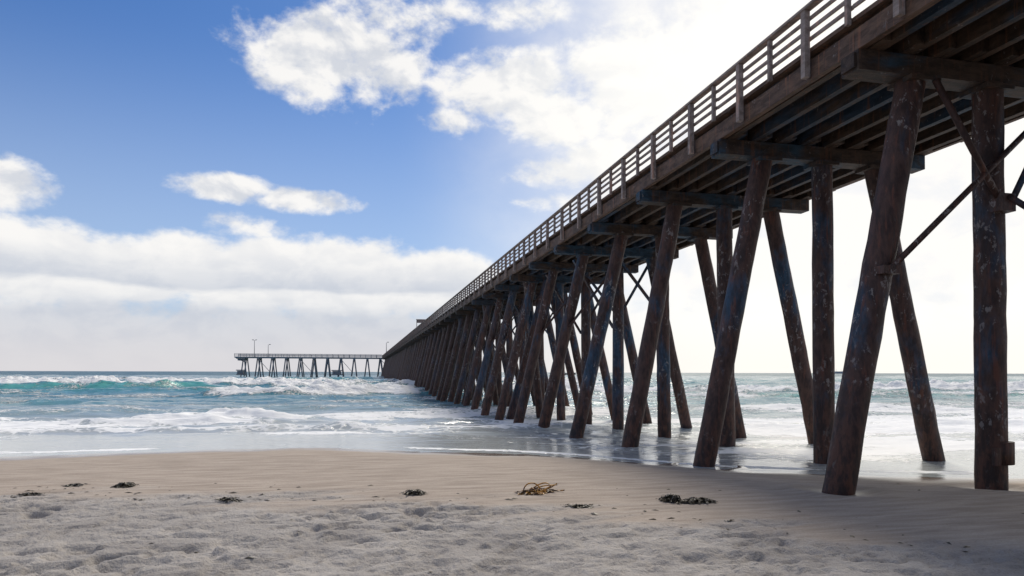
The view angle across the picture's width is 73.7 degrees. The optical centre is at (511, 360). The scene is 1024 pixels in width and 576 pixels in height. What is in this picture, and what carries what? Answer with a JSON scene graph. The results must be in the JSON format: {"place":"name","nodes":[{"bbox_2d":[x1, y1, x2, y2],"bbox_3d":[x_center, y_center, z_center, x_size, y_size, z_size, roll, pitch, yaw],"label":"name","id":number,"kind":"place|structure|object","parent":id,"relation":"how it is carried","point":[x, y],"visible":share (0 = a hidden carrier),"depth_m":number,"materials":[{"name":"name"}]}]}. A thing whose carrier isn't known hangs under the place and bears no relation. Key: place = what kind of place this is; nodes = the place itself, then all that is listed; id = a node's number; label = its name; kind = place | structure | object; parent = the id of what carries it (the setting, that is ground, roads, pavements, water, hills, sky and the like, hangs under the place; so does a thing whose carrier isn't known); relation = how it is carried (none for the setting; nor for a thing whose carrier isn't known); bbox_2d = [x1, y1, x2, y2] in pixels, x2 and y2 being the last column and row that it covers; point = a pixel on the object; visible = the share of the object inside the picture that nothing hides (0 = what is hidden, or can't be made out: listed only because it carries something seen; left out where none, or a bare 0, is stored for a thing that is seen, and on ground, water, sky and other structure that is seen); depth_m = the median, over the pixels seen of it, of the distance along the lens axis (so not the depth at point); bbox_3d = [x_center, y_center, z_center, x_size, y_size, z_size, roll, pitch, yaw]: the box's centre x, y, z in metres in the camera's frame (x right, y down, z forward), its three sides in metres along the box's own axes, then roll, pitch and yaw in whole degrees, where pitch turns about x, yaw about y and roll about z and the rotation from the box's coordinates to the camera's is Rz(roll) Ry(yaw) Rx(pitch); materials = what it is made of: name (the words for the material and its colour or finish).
{"place":"outdoors","nodes":[
{"label":"outdoors","id":0,"kind":"place"},
{"bbox_2d":[0,433,1023,575],"bbox_3d":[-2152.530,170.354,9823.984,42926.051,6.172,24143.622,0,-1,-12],"label":"sand beach","id":1,"kind":"structure","parent":0,"point":[85,530],"depth_m":7.46,"materials":[{"name":"beige sand"}]},
{"bbox_2d":[12,492,45,495],"bbox_3d":[-6.256,1.762,8.851,0.364,0.105,0.273,1,-1,-28],"label":"seaweed clump","id":2,"kind":"object","parent":1,"relation":"on","point":[30,494],"visible":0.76,"depth_m":8.83,"materials":[{"name":"black plant"}]},
{"bbox_2d":[63,483,83,486],"bbox_3d":[-6.145,1.756,9.561,0.368,0.077,0.264,0,-1,7],"label":"seaweed clump","id":3,"kind":"object","parent":1,"relation":"on","point":[75,484],"visible":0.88,"depth_m":9.51,"materials":[{"name":"black plant"}]},
{"bbox_2d":[110,482,138,487],"bbox_3d":[-5.391,1.740,9.481,0.329,0.107,0.331,0,-1,27],"label":"seaweed clump","id":4,"kind":"object","parent":1,"relation":"on","point":[124,484],"visible":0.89,"depth_m":9.45,"materials":[{"name":"black plant"}]},
{"bbox_2d":[214,497,243,502],"bbox_3d":[-3.501,1.744,8.487,0.314,0.104,0.310,0,-1,23],"label":"seaweed clump","id":5,"kind":"object","parent":1,"relation":"on","point":[227,499],"visible":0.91,"depth_m":8.45,"materials":[{"name":"black plant"}]},
{"bbox_2d":[399,489,425,495],"bbox_3d":[-1.259,1.721,8.869,0.413,0.103,0.297,0,-1,-12],"label":"seaweed clump","id":6,"kind":"object","parent":1,"relation":"on","point":[414,492],"visible":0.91,"depth_m":8.83,"materials":[{"name":"black plant"}]},
{"bbox_2d":[10,483,1023,571],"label":"seaweed scraps","id":7,"kind":"object","parent":1,"relation":"on","point":[465,503],"visible":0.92,"depth_m":8.24,"materials":[{"name":"brown plant"}]},
{"bbox_2d":[514,482,564,494],"bbox_3d":[0.361,1.707,9.020,0.663,0.180,0.394,1,-1,-28],"label":"kelp strand","id":8,"kind":"object","parent":1,"relation":"on","point":[539,490],"visible":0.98,"depth_m":8.97},
{"bbox_2d":[561,503,592,508],"bbox_3d":[0.782,1.749,8.166,0.416,0.077,0.251,0,-1,0],"label":"seaweed clump","id":9,"kind":"object","parent":1,"relation":"on","point":[580,505],"visible":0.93,"depth_m":8.14,"materials":[{"name":"black plant"}]},
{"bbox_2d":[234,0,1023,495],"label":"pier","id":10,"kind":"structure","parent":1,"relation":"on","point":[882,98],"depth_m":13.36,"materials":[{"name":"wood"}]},
{"bbox_2d":[416,319,425,326],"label":"notice board","id":11,"kind":"object","parent":10,"relation":"on","point":[419,320],"visible":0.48,"depth_m":85.52,"materials":[{"name":"grey"}]},
{"bbox_2d":[656,493,681,502],"bbox_3d":[1.976,1.716,8.459,0.354,0.123,0.324,0,-1,-12],"label":"seaweed clump","id":12,"kind":"object","parent":1,"relation":"on","point":[669,498],"visible":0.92,"depth_m":8.41,"materials":[{"name":"black plant"}]},
{"bbox_2d":[676,497,717,504],"bbox_3d":[2.255,1.726,8.376,0.545,0.105,0.360,0,-1,-12],"label":"seaweed clump","id":13,"kind":"object","parent":1,"relation":"on","point":[696,500],"visible":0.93,"depth_m":8.32,"materials":[{"name":"black plant"}]},
{"bbox_2d":[0,371,1023,478],"bbox_3d":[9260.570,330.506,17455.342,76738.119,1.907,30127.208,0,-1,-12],"label":"sea water","id":14,"kind":"structure","parent":0,"point":[45,413],"depth_m":27.83,"materials":[{"name":"teal liquid"}]},
{"bbox_2d":[0,0,1023,373],"label":"sky","id":15,"kind":"structure","parent":0,"point":[185,184],"materials":[{"name":"blue"}]}
]}

